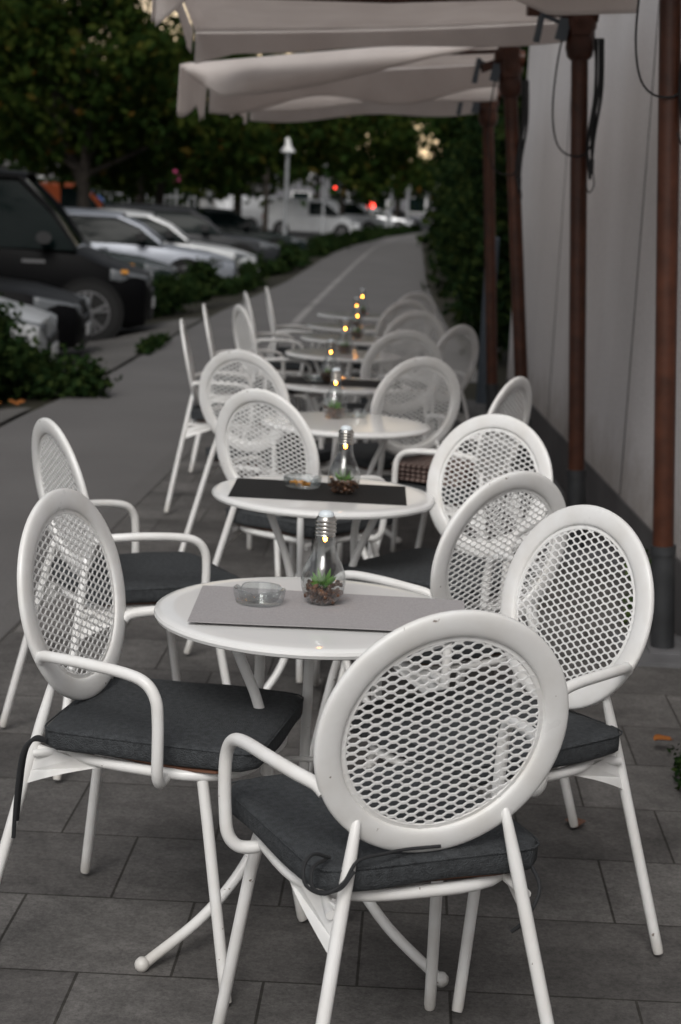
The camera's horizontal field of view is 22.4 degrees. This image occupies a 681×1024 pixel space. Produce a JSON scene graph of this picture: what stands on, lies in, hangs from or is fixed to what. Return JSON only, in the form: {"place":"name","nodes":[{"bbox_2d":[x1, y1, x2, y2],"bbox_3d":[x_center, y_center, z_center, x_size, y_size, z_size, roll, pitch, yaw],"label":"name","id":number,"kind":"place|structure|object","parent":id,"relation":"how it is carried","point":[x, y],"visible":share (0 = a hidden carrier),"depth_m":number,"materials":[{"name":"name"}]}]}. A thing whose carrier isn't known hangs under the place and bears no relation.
{"place":"outdoors","nodes":[
{"label":"outdoors","id":0,"kind":"place"},
{"bbox_2d":[0,156,269,206],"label":"distant building","id":1,"kind":"structure","parent":0,"point":[52,175],"depth_m":127.79,"materials":[{"name":"grey stone"}]},
{"bbox_2d":[0,231,477,607],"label":"asphalt path","id":2,"kind":"structure","parent":0,"point":[124,438],"depth_m":13.53,"materials":[{"name":"grey asphalt"}]},
{"bbox_2d":[0,402,225,639],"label":"kerb strip","id":3,"kind":"object","parent":2,"relation":"on","point":[133,496],"visible":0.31,"depth_m":9.01,"materials":[{"name":"concrete"}]},
{"bbox_2d":[266,233,420,349],"bbox_3d":[1.488,-8.890,58.367,1.080,0.001,82.143,3,10,3],"label":"path seam","id":4,"kind":"object","parent":2,"relation":"on","point":[305,312],"visible":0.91,"depth_m":28.41,"materials":[{"name":"concrete"}]},
{"bbox_2d":[63,0,437,160],"label":"sky","id":5,"kind":"structure","parent":0,"point":[144,6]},
{"bbox_2d":[0,237,508,426],"bbox_3d":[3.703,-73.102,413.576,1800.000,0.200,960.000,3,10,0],"label":"ground","id":6,"kind":"structure","parent":0,"point":[217,304],"depth_m":24.67,"materials":[{"name":"grey concrete"}]},
{"bbox_2d":[0,408,30,422],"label":"gutter slabs","id":7,"kind":"structure","parent":6,"relation":"on","point":[7,413],"depth_m":12.21,"materials":[{"name":"concrete"}]},
{"bbox_2d":[3,0,35,28],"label":"street tree","id":8,"kind":"object","parent":6,"relation":"on","point":[14,20],"visible":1,"depth_m":25.56,"materials":[{"name":"green plant"}]},
{"bbox_2d":[0,292,121,404],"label":"hedge","id":9,"kind":"object","parent":6,"relation":"on","point":[27,368],"visible":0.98,"depth_m":13.23,"materials":[{"name":"green plant"}]},
{"bbox_2d":[0,159,251,207],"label":"boundary hedge","id":10,"kind":"object","parent":6,"relation":"on","point":[149,200],"visible":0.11,"depth_m":97.08,"materials":[{"name":"green plant"}]},
{"bbox_2d":[58,318,202,371],"bbox_3d":[-2.659,-1.831,18.850,1.479,0.200,7.348,3,10,2],"label":"concrete apron","id":11,"kind":"object","parent":6,"relation":"on","point":[119,348],"visible":0.46,"depth_m":19.00,"materials":[{"name":"concrete"}]},
{"bbox_2d":[135,331,171,354],"bbox_3d":[-1.945,-1.743,17.780,0.300,0.176,1.763,3,10,0],"label":"grass tuft","id":12,"kind":"object","parent":11,"relation":"on","point":[149,344],"visible":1,"depth_m":17.60,"materials":[{"name":"green plant"}]},
{"bbox_2d":[152,256,222,317],"bbox_3d":[-2.474,-3.127,24.470,1.374,1.012,2.736,7,11,23],"label":"clipped shrub","id":13,"kind":"object","parent":6,"relation":"on","point":[172,294],"visible":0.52,"depth_m":24.24,"materials":[{"name":"green plant"}]},
{"bbox_2d":[209,256,277,295],"bbox_3d":[-1.790,-4.211,30.877,1.001,0.737,4.032,3,10,3],"label":"hedge","id":14,"kind":"object","parent":6,"relation":"on","point":[248,279],"visible":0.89,"depth_m":29.84,"materials":[{"name":"green plant"}]},
{"bbox_2d":[250,240,313,277],"bbox_3d":[-1.325,-6.016,40.728,1.204,0.909,8.887,3,10,1],"label":"hedge","id":15,"kind":"object","parent":6,"relation":"on","point":[293,256],"visible":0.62,"depth_m":38.17,"materials":[{"name":"green plant"}]},
{"bbox_2d":[280,137,294,234],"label":"street lamp","id":16,"kind":"object","parent":6,"relation":"on","point":[287,149],"visible":0.86,"depth_m":48.09,"materials":[{"name":"white"}]},
{"bbox_2d":[303,231,349,256],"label":"hedge","id":17,"kind":"object","parent":6,"relation":"on","point":[321,245],"visible":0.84,"depth_m":52.85,"materials":[{"name":"green plant"}]},
{"bbox_2d":[260,227,427,242],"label":"car park asphalt","id":18,"kind":"object","parent":6,"relation":"on","point":[308,236],"visible":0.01,"depth_m":87.06,"materials":[{"name":"asphalt"}]},
{"bbox_2d":[0,0,24,60],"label":"street tree","id":19,"kind":"object","parent":18,"relation":"on","point":[8,24],"visible":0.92,"depth_m":31.01,"materials":[{"name":"green plant"}]},
{"bbox_2d":[0,297,58,361],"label":"parked car","id":20,"kind":"object","parent":18,"relation":"on","point":[42,322],"visible":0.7,"depth_m":15.04,"materials":[{"name":"silver metal"}]},
{"bbox_2d":[0,0,69,181],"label":"street tree","id":21,"kind":"object","parent":18,"relation":"on","point":[2,157],"visible":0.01,"depth_m":75.89,"materials":[{"name":"green plant"}]},
{"bbox_2d":[0,277,90,350],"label":"parked car","id":22,"kind":"object","parent":18,"relation":"on","point":[71,311],"visible":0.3,"depth_m":17.14,"materials":[{"name":"black paint"}]},
{"bbox_2d":[0,1,102,170],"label":"street tree","id":23,"kind":"object","parent":18,"relation":"on","point":[9,151],"visible":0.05,"depth_m":48.65,"materials":[{"name":"green plant"}]},
{"bbox_2d":[39,182,102,208],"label":"parked car","id":24,"kind":"object","parent":18,"relation":"on","point":[66,195],"visible":0.08,"depth_m":56.20,"materials":[{"name":"orange paint"}]},
{"bbox_2d":[0,165,154,340],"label":"parked van","id":25,"kind":"object","parent":18,"relation":"on","point":[43,240],"visible":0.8,"depth_m":20.05,"materials":[{"name":"black paint"}]},
{"bbox_2d":[52,18,193,203],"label":"street tree","id":26,"kind":"object","parent":18,"relation":"on","point":[139,199],"depth_m":66.40,"materials":[{"name":"green plant"}]},
{"bbox_2d":[0,0,248,208],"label":"street tree","id":27,"kind":"object","parent":18,"relation":"on","point":[34,128],"visible":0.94,"depth_m":38.83,"materials":[{"name":"green plant"}]},
{"bbox_2d":[85,239,176,277],"bbox_3d":[-4.792,-3.910,26.476,4.575,1.476,2.189,2,10,-5],"label":"parked car","id":28,"kind":"object","parent":18,"relation":"on","point":[152,265],"visible":0.13,"depth_m":25.96,"materials":[{"name":"white paint"}]},
{"bbox_2d":[64,207,238,287],"bbox_3d":[-4.136,-4.600,30.405,4.675,1.496,2.209,2,10,-5],"label":"parked car","id":29,"kind":"object","parent":18,"relation":"on","point":[116,231],"visible":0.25,"depth_m":29.62,"materials":[{"name":"silver metal"}]},
{"bbox_2d":[99,190,233,209],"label":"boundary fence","id":30,"kind":"object","parent":18,"relation":"on","point":[194,197],"visible":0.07,"depth_m":94.53,"materials":[{"name":"metal"}]},
{"bbox_2d":[52,5,293,213],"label":"street tree","id":31,"kind":"object","parent":18,"relation":"on","point":[248,130],"visible":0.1,"depth_m":46.05,"materials":[{"name":"green plant"}]},
{"bbox_2d":[97,209,258,275],"bbox_3d":[-3.878,-5.167,33.659,4.575,1.476,2.189,2,10,-5],"label":"parked car","id":32,"kind":"object","parent":18,"relation":"on","point":[168,232],"visible":0.17,"depth_m":32.93,"materials":[{"name":"silver metal"}]},
{"bbox_2d":[99,204,280,262],"bbox_3d":[-3.596,-5.979,37.981,4.575,1.573,2.239,2,10,-5],"label":"parked car","id":33,"kind":"object","parent":18,"relation":"on","point":[191,224],"visible":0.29,"depth_m":37.18,"materials":[{"name":"paint"}]},
{"bbox_2d":[216,195,243,209],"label":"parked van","id":34,"kind":"object","parent":18,"relation":"on","point":[227,204],"visible":0.01,"depth_m":95.56,"materials":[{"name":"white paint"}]},
{"bbox_2d":[160,52,342,214],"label":"street tree","id":35,"kind":"object","parent":18,"relation":"on","point":[276,155],"visible":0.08,"depth_m":53.23,"materials":[{"name":"green plant"}]},
{"bbox_2d":[195,207,307,249],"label":"parked car","id":36,"kind":"object","parent":18,"relation":"on","point":[228,221],"visible":0.29,"depth_m":47.43,"materials":[{"name":"black paint"}]},
{"bbox_2d":[152,119,378,212],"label":"street tree","id":37,"kind":"object","parent":18,"relation":"on","point":[304,172],"visible":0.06,"depth_m":79.35,"materials":[{"name":"green plant"}]},
{"bbox_2d":[241,196,310,233],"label":"parked van","id":38,"kind":"object","parent":18,"relation":"on","point":[252,210],"visible":0.14,"depth_m":88.75,"materials":[{"name":"white paint"}]},
{"bbox_2d":[242,53,369,230],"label":"street tree","id":39,"kind":"object","parent":18,"relation":"on","point":[321,147],"visible":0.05,"depth_m":63.58,"materials":[{"name":"green plant"}]},
{"bbox_2d":[262,198,360,235],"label":"parked van","id":40,"kind":"object","parent":18,"relation":"on","point":[302,219],"visible":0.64,"depth_m":82.43,"materials":[{"name":"white paint"}]},
{"bbox_2d":[277,47,369,199],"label":"street tree","id":41,"kind":"object","parent":18,"relation":"on","point":[317,194],"visible":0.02,"depth_m":113.83,"materials":[{"name":"green plant"}]},
{"bbox_2d":[321,163,327,233],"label":"street lamp","id":42,"kind":"object","parent":18,"relation":"on","point":[323,205],"visible":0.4,"depth_m":80.19,"materials":[{"name":"white"}]},
{"bbox_2d":[326,200,385,229],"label":"parked van","id":43,"kind":"object","parent":18,"relation":"on","point":[363,218],"visible":0.34,"depth_m":100.75,"materials":[{"name":"white paint"}]},
{"bbox_2d":[365,208,414,226],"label":"parked car","id":44,"kind":"object","parent":18,"relation":"on","point":[395,222],"visible":0.34,"depth_m":113.75,"materials":[{"name":"silver metal"}]},
{"bbox_2d":[387,208,428,228],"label":"parked car","id":45,"kind":"object","parent":18,"relation":"on","point":[417,221],"visible":0.22,"depth_m":125.59,"materials":[{"name":"grey metal"}]},
{"bbox_2d":[269,169,436,221],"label":"distant building","id":46,"kind":"structure","parent":6,"relation":"on","point":[300,191],"depth_m":166.18,"materials":[{"name":"grey stone"}]},
{"bbox_2d":[291,191,310,198],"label":"window","id":47,"kind":"structure","parent":46,"relation":"in","point":[294,194],"depth_m":166.13,"materials":[{"name":"white"}]},
{"bbox_2d":[409,197,426,213],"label":"window","id":48,"kind":"structure","parent":46,"relation":"in","point":[417,207],"depth_m":166.21,"materials":[{"name":"white"}]},
{"bbox_2d":[337,225,382,244],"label":"hedge","id":49,"kind":"object","parent":6,"relation":"on","point":[358,236],"visible":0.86,"depth_m":69.67,"materials":[{"name":"green plant"}]},
{"bbox_2d":[315,48,433,217],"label":"street tree","id":50,"kind":"object","parent":6,"relation":"on","point":[393,134],"visible":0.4,"depth_m":94.68,"materials":[{"name":"green plant"}]},
{"bbox_2d":[372,224,420,236],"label":"hedge","id":51,"kind":"object","parent":6,"relation":"on","point":[392,231],"visible":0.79,"depth_m":86.82,"materials":[{"name":"green plant"}]},
{"bbox_2d":[355,115,450,217],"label":"street tree","id":52,"kind":"object","parent":6,"relation":"on","point":[416,172],"visible":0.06,"depth_m":120.88,"materials":[{"name":"green plant"}]},
{"bbox_2d":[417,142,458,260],"bbox_3d":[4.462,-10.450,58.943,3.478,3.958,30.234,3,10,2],"label":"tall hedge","id":53,"kind":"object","parent":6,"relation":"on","point":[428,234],"depth_m":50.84,"materials":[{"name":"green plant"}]},
{"bbox_2d":[411,114,476,156],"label":"street tree","id":54,"kind":"object","parent":6,"relation":"on","point":[439,127],"visible":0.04,"depth_m":59.70,"materials":[{"name":"green plant"}]},
{"bbox_2d":[411,125,477,299],"bbox_3d":[3.023,-6.286,35.982,3.121,3.846,17.969,3,10,2],"label":"tall hedge","id":55,"kind":"object","parent":6,"relation":"on","point":[430,213],"visible":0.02,"depth_m":33.44,"materials":[{"name":"green plant"}]},
{"bbox_2d":[428,115,476,156],"bbox_3d":[4.367,-8.662,38.629,5.791,7.086,5.239,8,12,27],"label":"street tree","id":56,"kind":"object","parent":6,"relation":"on","point":[446,118],"depth_m":39.43,"materials":[{"name":"green plant"}]},
{"bbox_2d":[419,46,528,362],"bbox_3d":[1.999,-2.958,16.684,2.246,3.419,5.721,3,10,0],"label":"tall hedge","id":57,"kind":"object","parent":6,"relation":"on","point":[469,298],"visible":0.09,"depth_m":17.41,"materials":[{"name":"green plant"}]},
{"bbox_2d":[504,0,680,635],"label":"rendered wall","id":58,"kind":"structure","parent":6,"relation":"on","point":[620,315],"depth_m":8.86,"materials":[{"name":"grey paint"}]},
{"bbox_2d":[0,394,680,1023],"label":"paving","id":59,"kind":"structure","parent":0,"point":[74,942],"depth_m":4.02,"materials":[{"name":"grey stone"}]},
{"bbox_2d":[0,418,238,779],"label":"garden chair","id":60,"kind":"object","parent":59,"relation":"on","point":[152,578],"visible":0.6,"depth_m":4.83,"materials":[{"name":"white metal"}]},
{"bbox_2d":[0,488,306,1002],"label":"garden chair","id":61,"kind":"object","parent":59,"relation":"on","point":[161,732],"visible":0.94,"depth_m":3.54,"materials":[{"name":"white metal"}]},
{"bbox_2d":[164,319,276,512],"bbox_3d":[-0.590,-0.498,8.805,0.578,0.961,0.566,2,10,-4],"label":"garden chair","id":62,"kind":"object","parent":59,"relation":"on","point":[195,422],"visible":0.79,"depth_m":8.62,"materials":[{"name":"white metal"}]},
{"bbox_2d":[189,304,291,471],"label":"garden chair","id":63,"kind":"object","parent":59,"relation":"on","point":[213,353],"visible":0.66,"depth_m":9.90,"materials":[{"name":"white metal"}]},
{"bbox_2d":[179,349,337,576],"bbox_3d":[-0.327,-0.235,7.425,0.566,0.961,0.578,8,12,27],"label":"garden chair","id":64,"kind":"object","parent":59,"relation":"on","point":[216,364],"visible":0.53,"depth_m":7.25,"materials":[{"name":"white metal"}]},
{"bbox_2d":[236,292,323,440],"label":"garden chair","id":65,"kind":"object","parent":59,"relation":"on","point":[295,368],"visible":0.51,"depth_m":11.36,"materials":[{"name":"white metal"}]},
{"bbox_2d":[232,305,327,471],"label":"garden chair","id":66,"kind":"object","parent":59,"relation":"on","point":[238,310],"visible":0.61,"depth_m":10.08,"materials":[{"name":"white metal"}]},
{"bbox_2d":[184,388,392,682],"bbox_3d":[-0.145,0.035,5.992,0.566,0.961,0.578,10,13,36],"label":"garden chair","id":67,"kind":"object","parent":59,"relation":"on","point":[300,532],"visible":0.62,"depth_m":5.81,"materials":[{"name":"white metal"}]},
{"bbox_2d":[134,577,452,987],"bbox_3d":[-0.081,0.559,3.814,0.674,0.724,0.765,3,10,0],"label":"bistro table","id":68,"kind":"object","parent":59,"relation":"on","point":[309,646],"visible":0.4,"depth_m":3.59,"materials":[{"name":"white paint"}]},
{"bbox_2d":[187,585,464,630],"bbox_3d":[-0.019,0.209,3.683,0.587,0.002,0.337,3,10,0],"label":"table runner","id":69,"kind":"object","parent":68,"relation":"on","point":[217,604],"visible":0.81,"depth_m":3.68,"materials":[{"name":"grey fabric"}]},
{"bbox_2d":[233,583,285,606],"bbox_3d":[-0.175,0.179,3.708,0.114,0.034,0.114,-1,11,-23],"label":"glass ashtray","id":70,"kind":"object","parent":69,"relation":"on","point":[257,605],"visible":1,"depth_m":3.69,"materials":[{"name":"glass"}]},
{"bbox_2d":[301,510,345,604],"bbox_3d":[-0.035,0.097,3.717,0.098,0.206,0.098,3,10,0],"label":"bulb lamp","id":71,"kind":"object","parent":69,"relation":"on","point":[319,589],"visible":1,"depth_m":3.71,"materials":[{"name":"clear glass"}]},
{"bbox_2d":[265,287,331,398],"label":"garden chair","id":72,"kind":"object","parent":59,"relation":"on","point":[274,346],"visible":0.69,"depth_m":12.20,"materials":[{"name":"white metal"}]},
{"bbox_2d":[212,475,435,702],"bbox_3d":[-0.068,0.288,5.277,0.674,0.724,0.765,3,10,0],"label":"bistro table","id":73,"kind":"object","parent":59,"relation":"on","point":[419,501],"visible":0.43,"depth_m":5.04,"materials":[{"name":"white paint"}]},
{"bbox_2d":[228,478,406,505],"bbox_3d":[-0.063,-0.062,5.170,0.527,0.002,0.335,3,10,0],"label":"table runner","id":74,"kind":"object","parent":73,"relation":"on","point":[279,489],"visible":0.94,"depth_m":5.14,"materials":[{"name":"black fabric"}]},
{"bbox_2d":[283,475,321,489],"bbox_3d":[-0.115,-0.093,5.223,0.118,0.034,0.118,11,13,38],"label":"glass ashtray","id":75,"kind":"object","parent":74,"relation":"on","point":[305,487],"visible":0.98,"depth_m":5.21,"materials":[{"name":"glass"}]},
{"bbox_2d":[328,425,359,493],"bbox_3d":[0.013,-0.157,5.129,0.098,0.206,0.098,6,11,15],"label":"bulb lamp","id":76,"kind":"object","parent":74,"relation":"on","point":[345,484],"visible":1,"depth_m":5.12,"materials":[{"name":"clear glass"}]},
{"bbox_2d":[267,375,409,543],"bbox_3d":[-0.016,-0.276,8.401,0.674,0.724,0.765,3,10,0],"label":"bistro table","id":77,"kind":"object","parent":59,"relation":"on","point":[307,389],"visible":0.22,"depth_m":8.10,"materials":[{"name":"white paint"}]},
{"bbox_2d":[284,376,401,388],"bbox_3d":[0.017,-0.625,8.291,0.570,0.002,0.320,3,10,0],"label":"table runner","id":78,"kind":"object","parent":77,"relation":"on","point":[343,382],"visible":0.79,"depth_m":8.26,"materials":[{"name":"fabric"}]},
{"bbox_2d":[320,339,339,381],"bbox_3d":[-0.048,-0.730,8.273,0.098,0.206,0.098,-7,14,-43],"label":"bulb lamp","id":79,"kind":"object","parent":78,"relation":"on","point":[331,347],"visible":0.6,"depth_m":8.25,"materials":[{"name":"clear glass"}]},
{"bbox_2d":[285,348,400,440],"bbox_3d":[-0.001,-0.565,9.995,0.674,0.724,0.765,3,10,0],"label":"bistro table","id":80,"kind":"object","parent":59,"relation":"on","point":[315,355],"visible":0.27,"depth_m":9.77,"materials":[{"name":"white paint"}]},
{"bbox_2d":[336,318,352,353],"bbox_3d":[0.026,-1.014,9.867,0.098,0.206,0.098,-3,12,-27],"label":"bulb lamp","id":81,"kind":"object","parent":80,"relation":"on","point":[344,348],"visible":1,"depth_m":9.86,"materials":[{"name":"clear glass"}]},
{"bbox_2d":[262,411,430,576],"bbox_3d":[0.006,-0.011,6.944,0.674,0.724,0.765,3,10,0],"label":"bistro table","id":82,"kind":"object","parent":59,"relation":"on","point":[384,428],"visible":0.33,"depth_m":6.76,"materials":[{"name":"white paint"}]},
{"bbox_2d":[323,367,346,418],"bbox_3d":[-0.021,-0.479,6.906,0.098,0.206,0.098,9,12,30],"label":"bulb lamp","id":83,"kind":"object","parent":82,"relation":"on","point":[334,411],"visible":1,"depth_m":6.89,"materials":[{"name":"clear glass"}]},
{"bbox_2d":[300,334,404,441],"bbox_3d":[0.059,-0.767,11.126,0.674,0.724,0.765,3,10,0],"label":"bistro table","id":84,"kind":"object","parent":59,"relation":"on","point":[367,341],"visible":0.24,"depth_m":10.95,"materials":[{"name":"white paint"}]},
{"bbox_2d":[349,306,363,338],"bbox_3d":[0.107,-1.215,10.999,0.098,0.206,0.098,1,11,-12],"label":"bulb lamp","id":85,"kind":"object","parent":84,"relation":"on","point":[355,333],"visible":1,"depth_m":10.99,"materials":[{"name":"clear glass"}]},
{"bbox_2d":[306,323,399,403],"bbox_3d":[0.078,-0.954,12.160,0.674,0.724,0.765,3,10,0],"label":"bistro table","id":86,"kind":"object","parent":59,"relation":"on","point":[331,328],"visible":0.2,"depth_m":11.91,"materials":[{"name":"white paint"}]},
{"bbox_2d":[349,297,362,326],"bbox_3d":[0.111,-1.402,12.032,0.098,0.206,0.098,3,10,3],"label":"bulb lamp","id":87,"kind":"object","parent":86,"relation":"on","point":[355,322],"visible":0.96,"depth_m":12.02,"materials":[{"name":"clear glass"}]},
{"bbox_2d":[317,312,397,406],"bbox_3d":[0.135,-1.176,13.399,0.674,0.724,0.765,3,10,0],"label":"bistro table","id":88,"kind":"object","parent":59,"relation":"on","point":[372,317],"visible":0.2,"depth_m":13.16,"materials":[{"name":"white paint"}]},
{"bbox_2d":[177,46,563,495],"bbox_3d":[0.220,-1.416,9.800,2.245,2.498,1.762,3,10,0],"label":"wall parasol","id":89,"kind":"object","parent":59,"relation":"on","point":[399,75],"depth_m":9.63,"materials":[{"name":"beige fabric"}]},
{"bbox_2d":[229,87,515,446],"bbox_3d":[0.290,-1.717,11.703,2.054,2.418,1.796,3,10,0],"label":"wall parasol","id":90,"kind":"object","parent":59,"relation":"on","point":[466,102],"depth_m":11.67,"materials":[{"name":"beige fabric"}]},
{"bbox_2d":[330,330,442,475],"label":"garden chair","id":91,"kind":"object","parent":59,"relation":"on","point":[428,344],"visible":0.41,"depth_m":8.78,"materials":[{"name":"white metal"}]},
{"bbox_2d":[339,300,434,441],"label":"garden chair","id":92,"kind":"object","parent":59,"relation":"on","point":[396,307],"visible":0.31,"depth_m":11.52,"materials":[{"name":"white metal"}]},
{"bbox_2d":[317,356,461,557],"bbox_3d":[0.212,-0.227,7.535,0.566,0.961,0.578,-3,12,-30],"label":"garden chair","id":93,"kind":"object","parent":59,"relation":"on","point":[364,454],"visible":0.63,"depth_m":7.34,"materials":[{"name":"white metal"}]},
{"bbox_2d":[212,609,568,1023],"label":"garden chair","id":94,"kind":"object","parent":59,"relation":"on","point":[329,829],"visible":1,"depth_m":2.86,"materials":[{"name":"white metal"}]},
{"bbox_2d":[347,292,436,399],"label":"garden chair","id":95,"kind":"object","parent":59,"relation":"on","point":[427,300],"visible":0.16,"depth_m":12.63,"materials":[{"name":"white metal"}]},
{"bbox_2d":[151,0,637,564],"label":"wall parasol","id":96,"kind":"object","parent":59,"relation":"on","point":[223,28],"depth_m":8.04,"materials":[{"name":"beige fabric"}]},
{"bbox_2d":[347,310,445,442],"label":"garden chair","id":97,"kind":"object","parent":59,"relation":"on","point":[426,317],"visible":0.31,"depth_m":10.42,"materials":[{"name":"white metal"}]},
{"bbox_2d":[355,325,478,475],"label":"garden chair","id":98,"kind":"object","parent":59,"relation":"on","point":[467,331],"visible":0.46,"depth_m":9.43,"materials":[{"name":"white metal"}]},
{"bbox_2d":[309,471,577,827],"bbox_3d":[0.266,0.330,4.478,0.566,0.961,0.578,-5,13,-38],"label":"garden chair","id":99,"kind":"object","parent":59,"relation":"on","point":[545,490],"visible":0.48,"depth_m":4.26,"materials":[{"name":"white metal"}]},
{"bbox_2d":[337,414,552,686],"bbox_3d":[0.333,0.196,5.238,0.566,0.961,0.578,10,13,35],"label":"garden chair","id":100,"kind":"object","parent":59,"relation":"on","point":[413,566],"visible":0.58,"depth_m":5.30,"materials":[{"name":"white metal"}]},
{"bbox_2d":[371,376,537,607],"bbox_3d":[0.449,-0.079,6.782,0.578,0.961,0.566,8,12,28],"label":"garden chair","id":101,"kind":"object","parent":59,"relation":"on","point":[521,384],"visible":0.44,"depth_m":6.60,"materials":[{"name":"white metal"}]},
{"bbox_2d":[390,455,498,486],"bbox_3d":[0.419,-0.167,6.785,0.340,0.075,0.387,8,12,28],"label":"folded blanket","id":102,"kind":"object","parent":101,"relation":"on","point":[414,468],"visible":0.45,"depth_m":6.65,"materials":[{"name":"fabric"}]},
{"bbox_2d":[476,237,499,403],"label":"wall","id":103,"kind":"structure","parent":59,"relation":"on","point":[481,390],"depth_m":14.14,"materials":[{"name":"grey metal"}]},
{"bbox_2d":[332,505,662,1012],"bbox_3d":[0.343,0.475,3.701,0.578,0.961,0.572,-5,13,-37],"label":"garden chair","id":104,"kind":"object","parent":59,"relation":"on","point":[591,748],"visible":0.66,"depth_m":3.68,"materials":[{"name":"white metal"}]},
{"bbox_2d":[611,0,680,667],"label":"wall parasol","id":105,"kind":"object","parent":59,"relation":"on","point":[662,647],"depth_m":6.15,"materials":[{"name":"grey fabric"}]},
{"bbox_2d":[667,743,680,790],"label":"weed clump","id":106,"kind":"object","parent":59,"relation":"on","point":[677,769],"visible":1,"depth_m":4.94,"materials":[{"name":"green plant"}]},
{"bbox_2d":[620,548,650,624],"bbox_3d":[1.203,0.298,6.850,0.173,0.305,0.424,4,10,7],"label":"weed clump","id":107,"kind":"object","parent":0,"point":[629,606],"visible":0.09,"depth_m":6.80,"materials":[{"name":"green plant"}]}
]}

